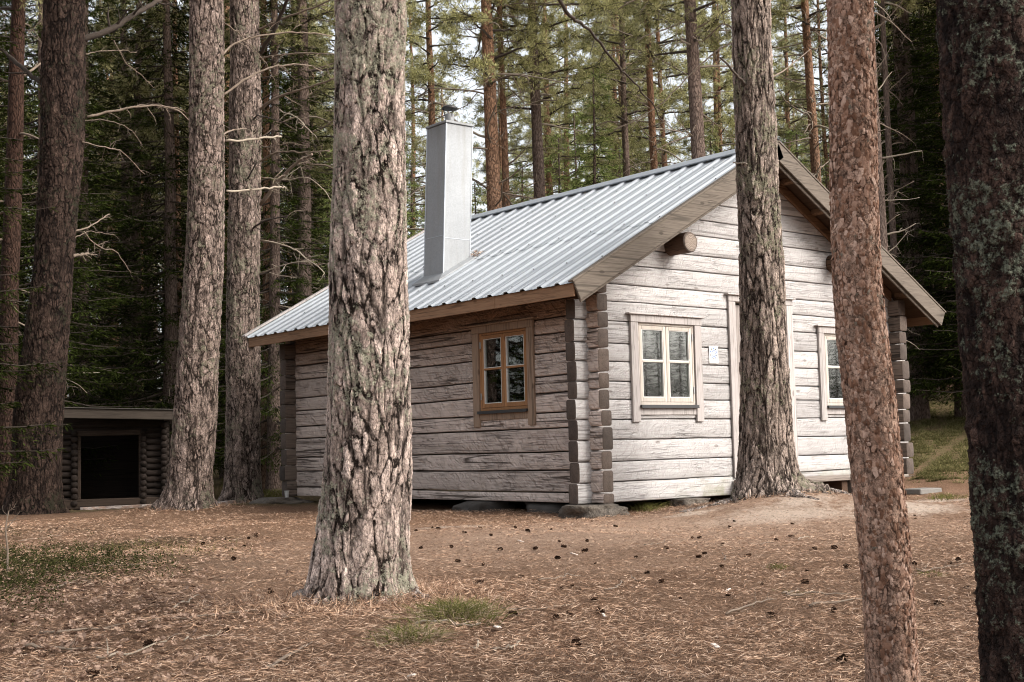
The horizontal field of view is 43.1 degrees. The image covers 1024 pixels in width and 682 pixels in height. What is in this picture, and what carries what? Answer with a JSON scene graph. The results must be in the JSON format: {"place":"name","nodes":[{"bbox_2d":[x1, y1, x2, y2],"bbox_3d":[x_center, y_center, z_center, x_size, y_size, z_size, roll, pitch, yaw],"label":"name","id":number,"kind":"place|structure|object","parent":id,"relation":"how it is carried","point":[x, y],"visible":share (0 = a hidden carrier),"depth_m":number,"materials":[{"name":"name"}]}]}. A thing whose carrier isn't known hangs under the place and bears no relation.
{"place":"outdoors","nodes":[
{"label":"outdoors","id":0,"kind":"place"},
{"bbox_2d":[0,0,892,395],"label":"sky","id":1,"kind":"structure","parent":0,"point":[473,42],"materials":[{"name":"white"}]},
{"bbox_2d":[0,379,979,681],"bbox_3d":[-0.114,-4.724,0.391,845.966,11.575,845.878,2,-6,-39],"label":"ground","id":2,"kind":"structure","parent":0,"point":[834,509],"depth_m":7.86,"materials":[{"name":"soil"}]},
{"bbox_2d":[0,1,35,359],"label":"spruce tree","id":3,"kind":"object","parent":2,"relation":"on","point":[4,101],"visible":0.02,"depth_m":31.36,"materials":[{"name":"green plant"}]},
{"bbox_2d":[0,1,37,276],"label":"conifer tree","id":4,"kind":"object","parent":2,"relation":"on","point":[30,101],"visible":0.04,"depth_m":39.11,"materials":[{"name":"green plant"}]},
{"bbox_2d":[0,0,42,508],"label":"pine tree","id":5,"kind":"object","parent":2,"relation":"on","point":[11,244],"visible":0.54,"depth_m":21.26,"materials":[{"name":"red plant"}]},
{"bbox_2d":[0,0,74,481],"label":"spruce tree","id":6,"kind":"object","parent":2,"relation":"on","point":[11,389],"visible":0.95,"depth_m":18.62,"materials":[{"name":"green plant"}]},
{"bbox_2d":[0,0,74,368],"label":"spruce tree","id":7,"kind":"object","parent":2,"relation":"on","point":[2,121],"visible":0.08,"depth_m":28.10,"materials":[{"name":"green plant"}]},
{"bbox_2d":[2,0,96,239],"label":"pine tree","id":8,"kind":"object","parent":2,"relation":"on","point":[35,46],"visible":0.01,"depth_m":36.56,"materials":[{"name":"green plant"}]},
{"bbox_2d":[0,0,110,404],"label":"spruce tree","id":9,"kind":"object","parent":2,"relation":"on","point":[33,10],"visible":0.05,"depth_m":33.93,"materials":[{"name":"green plant"}]},
{"bbox_2d":[1,0,158,404],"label":"spruce tree","id":10,"kind":"object","parent":2,"relation":"on","point":[89,245],"visible":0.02,"depth_m":37.66,"materials":[{"name":"green plant"}]},
{"bbox_2d":[0,0,170,477],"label":"spruce tree","id":11,"kind":"object","parent":2,"relation":"on","point":[29,258],"visible":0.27,"depth_m":27.75,"materials":[{"name":"green plant"}]},
{"bbox_2d":[0,0,188,514],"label":"pine tree","id":12,"kind":"object","parent":2,"relation":"on","point":[61,81],"visible":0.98,"depth_m":18.95,"materials":[{"name":"brown plant"}]},
{"bbox_2d":[18,0,178,407],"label":"spruce tree","id":13,"kind":"object","parent":2,"relation":"on","point":[85,170],"visible":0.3,"depth_m":29.66,"materials":[{"name":"green plant"}]},
{"bbox_2d":[0,530,230,627],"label":"ground cover","id":14,"kind":"object","parent":2,"relation":"on","point":[51,562],"visible":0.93,"depth_m":8.95,"materials":[{"name":"green plant"}]},
{"bbox_2d":[80,504,150,509],"bbox_3d":[-7.050,3.026,23.514,1.488,0.110,0.116,0,-5,-24],"label":"birch pole","id":15,"kind":"object","parent":2,"relation":"on","point":[114,507],"visible":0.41,"depth_m":23.42,"materials":[{"name":"grey wood"}]},
{"bbox_2d":[62,407,172,509],"bbox_3d":[-7.818,2.337,25.830,2.534,1.973,2.770,0,-5,-13],"label":"log shelter","id":16,"kind":"object","parent":2,"relation":"on","point":[137,474],"visible":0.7,"depth_m":25.17,"materials":[{"name":"wood"}]},
{"bbox_2d":[88,0,153,396],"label":"pine tree","id":17,"kind":"object","parent":2,"relation":"on","point":[105,163],"visible":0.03,"depth_m":46.99,"materials":[{"name":"green plant"}]},
{"bbox_2d":[90,0,186,398],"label":"spruce tree","id":18,"kind":"object","parent":2,"relation":"on","point":[152,246],"visible":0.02,"depth_m":41.38,"materials":[{"name":"green plant"}]},
{"bbox_2d":[89,0,188,407],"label":"conifer tree","id":19,"kind":"object","parent":2,"relation":"on","point":[149,165],"visible":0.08,"depth_m":33.73,"materials":[{"name":"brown plant"}]},
{"bbox_2d":[89,0,188,387],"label":"pine tree","id":20,"kind":"object","parent":2,"relation":"on","point":[142,181],"visible":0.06,"depth_m":38.03,"materials":[{"name":"green plant"}]},
{"bbox_2d":[65,0,224,445],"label":"spruce tree","id":21,"kind":"object","parent":2,"relation":"on","point":[123,158],"visible":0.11,"depth_m":32.64,"materials":[{"name":"green plant"}]},
{"bbox_2d":[0,523,293,681],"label":"dry leaves","id":22,"kind":"object","parent":2,"relation":"on","point":[37,673],"visible":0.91,"depth_m":6.24,"materials":[{"name":"plant"}]},
{"bbox_2d":[88,0,229,408],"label":"conifer tree","id":23,"kind":"object","parent":2,"relation":"on","point":[141,90],"visible":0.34,"depth_m":30.59,"materials":[{"name":"green plant"}]},
{"bbox_2d":[64,0,262,476],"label":"spruce tree","id":24,"kind":"object","parent":2,"relation":"on","point":[170,231],"visible":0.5,"depth_m":29.56,"materials":[{"name":"green plant"}]},
{"bbox_2d":[103,0,229,399],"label":"pine tree","id":25,"kind":"object","parent":2,"relation":"on","point":[178,198],"visible":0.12,"depth_m":32.68,"materials":[{"name":"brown plant"}]},
{"bbox_2d":[90,536,261,556],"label":"short grass","id":26,"kind":"structure","parent":2,"relation":"on","point":[167,545],"depth_m":11.34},
{"bbox_2d":[141,0,280,472],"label":"spruce tree","id":27,"kind":"object","parent":2,"relation":"on","point":[227,83],"visible":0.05,"depth_m":33.46,"materials":[{"name":"green plant"}]},
{"bbox_2d":[146,0,325,468],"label":"spruce tree","id":28,"kind":"object","parent":2,"relation":"on","point":[221,410],"visible":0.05,"depth_m":30.46,"materials":[{"name":"green plant"}]},
{"bbox_2d":[148,0,333,510],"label":"pine tree","id":29,"kind":"object","parent":2,"relation":"on","point":[189,483],"visible":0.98,"depth_m":17.63,"materials":[{"name":"grey plant"}]},
{"bbox_2d":[181,0,311,482],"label":"pine tree","id":30,"kind":"object","parent":2,"relation":"on","point":[226,99],"visible":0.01,"depth_m":36.53,"materials":[{"name":"brown plant"}]},
{"bbox_2d":[164,0,333,491],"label":"spruce tree","id":31,"kind":"object","parent":2,"relation":"on","point":[272,457],"visible":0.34,"depth_m":27.15,"materials":[{"name":"green plant"}]},
{"bbox_2d":[224,0,316,489],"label":"pine tree","id":32,"kind":"object","parent":2,"relation":"on","point":[264,390],"visible":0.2,"depth_m":28.19,"materials":[{"name":"brown plant"}]},
{"bbox_2d":[215,0,333,454],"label":"spruce tree","id":33,"kind":"object","parent":2,"relation":"on","point":[296,191],"visible":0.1,"depth_m":37.25,"materials":[{"name":"green plant"}]},
{"bbox_2d":[217,0,333,503],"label":"pine tree","id":34,"kind":"object","parent":2,"relation":"on","point":[242,483],"visible":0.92,"depth_m":22.26,"materials":[{"name":"grey plant"}]},
{"bbox_2d":[249,496,313,503],"bbox_3d":[-3.529,2.567,19.955,0.863,0.331,0.814,2,-6,-39],"label":"foundation stone","id":35,"kind":"object","parent":2,"relation":"on","point":[282,500],"visible":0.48,"depth_m":19.74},
{"bbox_2d":[259,0,335,395],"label":"conifer tree","id":36,"kind":"object","parent":2,"relation":"on","point":[301,6],"visible":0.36,"depth_m":27.86,"materials":[{"name":"green plant"}]},
{"bbox_2d":[261,0,334,355],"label":"spruce tree","id":37,"kind":"object","parent":2,"relation":"on","point":[312,167],"visible":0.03,"depth_m":43.77,"materials":[{"name":"green plant"}]},
{"bbox_2d":[262,2,333,302],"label":"pine tree","id":38,"kind":"object","parent":2,"relation":"on","point":[315,152],"visible":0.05,"depth_m":44.31,"materials":[{"name":"green plant"}]},
{"bbox_2d":[280,0,334,283],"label":"pine tree","id":39,"kind":"object","parent":2,"relation":"on","point":[320,30],"visible":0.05,"depth_m":43.07,"materials":[{"name":"green plant"}]},
{"bbox_2d":[311,149,332,293],"bbox_3d":[-4.946,-0.645,35.512,2.956,9.442,3.048,2,-6,-38],"label":"young spruce","id":40,"kind":"object","parent":2,"relation":"on","point":[327,231],"visible":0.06,"depth_m":35.70,"materials":[{"name":"green plant"}]},
{"bbox_2d":[287,1,409,277],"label":"pine tree","id":41,"kind":"object","parent":2,"relation":"on","point":[322,89],"visible":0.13,"depth_m":36.54,"materials":[{"name":"green plant"}]},
{"bbox_2d":[312,1,456,211],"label":"pine tree","id":42,"kind":"object","parent":2,"relation":"on","point":[411,116],"visible":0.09,"depth_m":40.43,"materials":[{"name":"green plant"}]},
{"bbox_2d":[352,616,461,651],"bbox_3d":[-0.431,1.188,5.293,0.469,0.110,0.696,-1,-5,-2],"label":"grass tuft","id":43,"kind":"object","parent":2,"relation":"on","point":[411,631],"visible":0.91,"depth_m":5.25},
{"bbox_2d":[406,152,424,236],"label":"young spruce","id":44,"kind":"object","parent":2,"relation":"on","point":[422,225],"visible":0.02,"depth_m":43.68,"materials":[{"name":"green plant"}]},
{"bbox_2d":[405,0,444,234],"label":"pine tree","id":45,"kind":"object","parent":2,"relation":"on","point":[422,149],"visible":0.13,"depth_m":53.40,"materials":[{"name":"green plant"}]},
{"bbox_2d":[405,0,473,238],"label":"pine tree","id":46,"kind":"object","parent":2,"relation":"on","point":[416,75],"visible":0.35,"depth_m":36.02,"materials":[{"name":"green plant"}]},
{"bbox_2d":[407,69,478,232],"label":"pine tree","id":47,"kind":"object","parent":2,"relation":"on","point":[424,157],"visible":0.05,"depth_m":69.94,"materials":[{"name":"green plant"}]},
{"bbox_2d":[373,593,523,634],"bbox_3d":[-0.215,1.220,5.928,0.737,0.130,0.875,-4,-6,32],"label":"grass tuft","id":48,"kind":"object","parent":2,"relation":"on","point":[466,611],"visible":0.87,"depth_m":5.82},
{"bbox_2d":[97,490,850,643],"bbox_3d":[-0.608,2.007,15.287,8.453,0.491,19.512,0,-5,-18],"label":"needle heap","id":49,"kind":"object","parent":2,"relation":"on","point":[277,598],"visible":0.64,"depth_m":6.43,"materials":[{"name":"plant"}]},
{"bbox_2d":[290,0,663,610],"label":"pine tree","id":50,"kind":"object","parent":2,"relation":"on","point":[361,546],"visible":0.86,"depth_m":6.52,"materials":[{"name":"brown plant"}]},
{"bbox_2d":[452,500,515,511],"bbox_3d":[-0.363,2.204,16.677,0.789,0.297,0.809,2,-6,-39],"label":"foundation stone","id":51,"kind":"object","parent":2,"relation":"on","point":[479,505],"visible":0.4,"depth_m":16.37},
{"bbox_2d":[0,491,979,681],"bbox_3d":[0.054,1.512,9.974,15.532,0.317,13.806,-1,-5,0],"label":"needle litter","id":52,"kind":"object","parent":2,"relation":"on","point":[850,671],"visible":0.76,"depth_m":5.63,"materials":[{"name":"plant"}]},
{"bbox_2d":[432,0,562,206],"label":"pine tree","id":53,"kind":"object","parent":2,"relation":"on","point":[506,163],"visible":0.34,"depth_m":28.40,"materials":[{"name":"green plant"}]},
{"bbox_2d":[406,0,593,210],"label":"pine tree","id":54,"kind":"object","parent":2,"relation":"on","point":[490,76],"visible":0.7,"depth_m":26.89,"materials":[{"name":"green plant"}]},
{"bbox_2d":[472,102,529,214],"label":"pine tree","id":55,"kind":"object","parent":2,"relation":"on","point":[482,198],"visible":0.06,"depth_m":70.38,"materials":[{"name":"green plant"}]},
{"bbox_2d":[462,0,557,211],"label":"pine tree","id":56,"kind":"object","parent":2,"relation":"on","point":[518,129],"visible":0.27,"depth_m":43.12,"materials":[{"name":"green plant"}]},
{"bbox_2d":[502,162,533,204],"bbox_3d":[0.374,-0.522,35.425,2.995,8.933,3.027,3,-7,-43],"label":"young spruce","id":57,"kind":"object","parent":2,"relation":"on","point":[518,178],"visible":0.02,"depth_m":35.75,"materials":[{"name":"green plant"}]},
{"bbox_2d":[508,31,579,199],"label":"pine tree","id":58,"kind":"object","parent":2,"relation":"on","point":[527,136],"visible":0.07,"depth_m":54.73,"materials":[{"name":"green plant"}]},
{"bbox_2d":[461,0,629,202],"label":"conifer tree","id":59,"kind":"object","parent":2,"relation":"on","point":[538,183],"visible":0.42,"depth_m":28.89,"materials":[{"name":"green plant"}]},
{"bbox_2d":[509,35,584,202],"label":"pine tree","id":60,"kind":"object","parent":2,"relation":"on","point":[531,187],"visible":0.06,"depth_m":70.71,"materials":[{"name":"green plant"}]},
{"bbox_2d":[496,0,615,196],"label":"pine tree","id":61,"kind":"object","parent":2,"relation":"on","point":[576,48],"visible":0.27,"depth_m":44.50,"materials":[{"name":"green plant"}]},
{"bbox_2d":[544,134,571,195],"bbox_3d":[1.353,-1.072,38.329,3.353,10.386,3.251,0,-5,-19],"label":"young spruce","id":62,"kind":"object","parent":2,"relation":"on","point":[549,169],"visible":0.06,"depth_m":38.80,"materials":[{"name":"green plant"}]},
{"bbox_2d":[524,502,599,512],"bbox_3d":[0.656,2.145,15.899,0.937,0.353,1.226,2,-6,-39],"label":"foundation stone","id":63,"kind":"object","parent":2,"relation":"on","point":[548,507],"visible":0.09,"depth_m":15.57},
{"bbox_2d":[511,0,617,193],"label":"pine tree","id":64,"kind":"object","parent":2,"relation":"on","point":[564,115],"visible":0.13,"depth_m":47.10,"materials":[{"name":"green plant"}]},
{"bbox_2d":[551,111,598,190],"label":"young spruce","id":65,"kind":"object","parent":2,"relation":"on","point":[572,115],"visible":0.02,"depth_m":43.84,"materials":[{"name":"green plant"}]},
{"bbox_2d":[558,503,629,519],"bbox_3d":[0.954,2.043,14.846,0.852,0.344,0.642,-1,-5,-2],"label":"foundation stone","id":66,"kind":"object","parent":2,"relation":"on","point":[578,511],"visible":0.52,"depth_m":14.62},
{"bbox_2d":[242,104,945,504],"bbox_3d":[1.064,-0.518,19.642,7.365,5.530,7.730,2,-6,-39],"label":"log cabin","id":67,"kind":"object","parent":66,"relation":"on","point":[572,338],"visible":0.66,"depth_m":16.53,"materials":[{"name":"grey wood"}]},
{"bbox_2d":[468,317,536,427],"bbox_3d":[-0.074,0.412,16.198,0.186,1.305,1.300,2,-6,-39],"label":"window","id":68,"kind":"structure","parent":67,"relation":"in","point":[503,362],"depth_m":16.17,"materials":[{"name":"brown wood"}]},
{"bbox_2d":[625,312,704,421],"bbox_3d":[1.860,0.334,15.828,1.320,1.305,0.186,2,-6,-39],"label":"window","id":69,"kind":"structure","parent":67,"relation":"in","point":[666,369],"depth_m":15.80,"materials":[{"name":"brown wood"}]},
{"bbox_2d":[724,293,798,477],"bbox_3d":[3.263,0.583,16.920,1.360,2.352,0.145,2,-6,-39],"label":"door","id":70,"kind":"structure","parent":67,"relation":"in","point":[733,317],"depth_m":16.61,"materials":[{"name":"brown wood"}]},
{"bbox_2d":[814,325,844,420],"bbox_3d":[4.635,0.454,18.087,1.320,1.305,0.186,2,-6,-39],"label":"window","id":71,"kind":"structure","parent":67,"relation":"in","point":[830,389],"depth_m":17.82,"materials":[{"name":"brown wood"}]},
{"bbox_2d":[566,64,623,188],"bbox_3d":[2.073,-1.671,32.741,3.399,10.858,3.505,-1,-5,-7],"label":"young spruce","id":72,"kind":"object","parent":2,"relation":"on","point":[593,153],"visible":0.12,"depth_m":32.86,"materials":[{"name":"green plant"}]},
{"bbox_2d":[560,2,668,185],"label":"pine tree","id":73,"kind":"object","parent":2,"relation":"on","point":[597,51],"visible":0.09,"depth_m":45.05,"materials":[{"name":"green plant"}]},
{"bbox_2d":[572,0,665,185],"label":"pine tree","id":74,"kind":"object","parent":2,"relation":"on","point":[641,144],"visible":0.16,"depth_m":39.68,"materials":[{"name":"green plant"}]},
{"bbox_2d":[569,11,669,183],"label":"pine tree","id":75,"kind":"object","parent":2,"relation":"on","point":[618,101],"visible":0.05,"depth_m":51.83,"materials":[{"name":"green plant"}]},
{"bbox_2d":[555,0,686,176],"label":"conifer tree","id":76,"kind":"object","parent":2,"relation":"on","point":[623,141],"visible":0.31,"depth_m":33.94,"materials":[{"name":"green plant"}]},
{"bbox_2d":[623,500,669,512],"bbox_3d":[1.624,1.980,15.588,0.877,0.167,0.803,2,-6,-39],"label":"grass tuft","id":77,"kind":"object","parent":2,"relation":"on","point":[648,507],"visible":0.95,"depth_m":15.56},
{"bbox_2d":[580,0,725,178],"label":"pine tree","id":78,"kind":"object","parent":2,"relation":"on","point":[650,122],"visible":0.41,"depth_m":31.92,"materials":[{"name":"green plant"}]},
{"bbox_2d":[584,0,733,173],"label":"pine tree","id":79,"kind":"object","parent":2,"relation":"on","point":[663,141],"visible":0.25,"depth_m":35.85,"materials":[{"name":"green plant"}]},
{"bbox_2d":[614,0,733,158],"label":"conifer tree","id":80,"kind":"object","parent":2,"relation":"on","point":[692,51],"visible":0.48,"depth_m":25.04,"materials":[{"name":"green plant"}]},
{"bbox_2d":[647,2,728,166],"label":"pine tree","id":81,"kind":"object","parent":2,"relation":"on","point":[679,150],"visible":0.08,"depth_m":53.39,"materials":[{"name":"green plant"}]},
{"bbox_2d":[666,498,709,506],"bbox_3d":[2.150,2.009,15.820,0.487,0.173,0.461,2,-6,-39],"label":"foundation stone","id":82,"kind":"object","parent":2,"relation":"on","point":[684,501],"visible":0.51,"depth_m":15.68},
{"bbox_2d":[672,0,734,162],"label":"pine tree","id":83,"kind":"object","parent":2,"relation":"on","point":[728,122],"visible":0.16,"depth_m":48.00,"materials":[{"name":"green plant"}]},
{"bbox_2d":[657,0,773,160],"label":"pine tree","id":84,"kind":"object","parent":2,"relation":"on","point":[731,136],"visible":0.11,"depth_m":49.32,"materials":[{"name":"green plant"}]},
{"bbox_2d":[614,0,851,512],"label":"pine tree","id":85,"kind":"object","parent":2,"relation":"on","point":[767,463],"visible":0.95,"depth_m":14.24,"materials":[{"name":"brown plant"}]},
{"bbox_2d":[705,2,827,158],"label":"pine tree","id":86,"kind":"object","parent":2,"relation":"on","point":[776,81],"visible":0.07,"depth_m":50.58,"materials":[{"name":"green plant"}]},
{"bbox_2d":[726,0,829,169],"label":"pine tree","id":87,"kind":"object","parent":2,"relation":"on","point":[792,94],"visible":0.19,"depth_m":43.83,"materials":[{"name":"green plant"}]},
{"bbox_2d":[782,130,807,163],"bbox_3d":[8.185,-1.134,36.467,3.346,9.873,3.310,-4,-5,30],"label":"young spruce","id":88,"kind":"object","parent":2,"relation":"on","point":[797,146],"visible":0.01,"depth_m":36.81,"materials":[{"name":"green plant"}]},
{"bbox_2d":[771,0,829,190],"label":"pine tree","id":89,"kind":"object","parent":2,"relation":"on","point":[823,118],"visible":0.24,"depth_m":40.01,"materials":[{"name":"green plant"}]},
{"bbox_2d":[734,474,908,493],"bbox_3d":[4.078,1.904,16.879,2.616,0.273,0.832,2,-6,-39],"label":"porch step","id":90,"kind":"object","parent":2,"relation":"on","point":[841,482],"visible":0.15,"depth_m":16.59,"materials":[{"name":"grey wood"}]},
{"bbox_2d":[771,0,875,182],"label":"pine tree","id":91,"kind":"object","parent":2,"relation":"on","point":[803,7],"visible":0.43,"depth_m":29.97,"materials":[{"name":"green plant"}]},
{"bbox_2d":[809,0,920,681],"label":"pine tree","id":92,"kind":"object","parent":2,"relation":"on","point":[877,476],"visible":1,"depth_m":3.87,"materials":[{"name":"red plant"}]},
{"bbox_2d":[819,0,922,349],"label":"conifer tree","id":93,"kind":"object","parent":2,"relation":"on","point":[884,234],"visible":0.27,"depth_m":23.82,"materials":[{"name":"plant"}]},
{"bbox_2d":[817,0,936,409],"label":"conifer tree","id":94,"kind":"object","parent":2,"relation":"on","point":[889,163],"visible":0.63,"depth_m":25.44,"materials":[{"name":"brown plant"}]},
{"bbox_2d":[821,0,961,419],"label":"spruce tree","id":95,"kind":"object","parent":2,"relation":"on","point":[921,330],"visible":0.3,"depth_m":26.46,"materials":[{"name":"green plant"}]},
{"bbox_2d":[874,0,932,379],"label":"spruce tree","id":96,"kind":"object","parent":2,"relation":"on","point":[881,106],"visible":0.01,"depth_m":38.87,"materials":[{"name":"green plant"}]},
{"bbox_2d":[877,1,947,397],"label":"spruce tree","id":97,"kind":"object","parent":2,"relation":"on","point":[892,98],"visible":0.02,"depth_m":33.83,"materials":[{"name":"green plant"}]},
{"bbox_2d":[877,0,948,420],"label":"conifer tree","id":98,"kind":"object","parent":2,"relation":"on","point":[915,412],"visible":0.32,"depth_m":26.83,"materials":[{"name":"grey plant"}]},
{"bbox_2d":[880,0,962,404],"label":"spruce tree","id":99,"kind":"object","parent":2,"relation":"on","point":[944,381],"visible":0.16,"depth_m":25.54,"materials":[{"name":"green plant"}]},
{"bbox_2d":[876,1,966,417],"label":"spruce tree","id":100,"kind":"object","parent":2,"relation":"on","point":[962,412],"visible":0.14,"depth_m":26.40,"materials":[{"name":"green plant"}]},
{"bbox_2d":[896,3,949,380],"bbox_3d":[11.148,-6.577,31.831,4.404,16.566,4.184,2,-6,-34],"label":"spruce tree","id":101,"kind":"object","parent":2,"relation":"on","point":[925,174],"visible":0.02,"depth_m":32.05,"materials":[{"name":"green plant"}]},
{"bbox_2d":[905,488,941,494],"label":"stepping slab","id":102,"kind":"structure","parent":2,"relation":"on","point":[919,491],"depth_m":17.04,"materials":[{"name":"stone"}]},
{"bbox_2d":[907,35,962,413],"bbox_3d":[9.520,-6.173,25.254,5.070,16.266,5.255,-1,-5,-2],"label":"spruce tree","id":103,"kind":"object","parent":2,"relation":"on","point":[930,181],"visible":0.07,"depth_m":25.00,"materials":[{"name":"green plant"}]},
{"bbox_2d":[907,90,962,407],"bbox_3d":[9.770,-7.471,24.302,5.866,18.991,5.311,-2,-5,12],"label":"spruce tree","id":104,"kind":"object","parent":2,"relation":"on","point":[945,357],"visible":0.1,"depth_m":24.27,"materials":[{"name":"green plant"}]},
{"bbox_2d":[934,0,1023,681],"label":"pine tree","id":105,"kind":"object","parent":2,"relation":"on","point":[980,44],"visible":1,"depth_m":3.46,"materials":[{"name":"brown plant"}]},
{"bbox_2d":[907,401,968,482],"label":"bank grass","id":106,"kind":"structure","parent":0,"point":[940,466],"depth_m":21.59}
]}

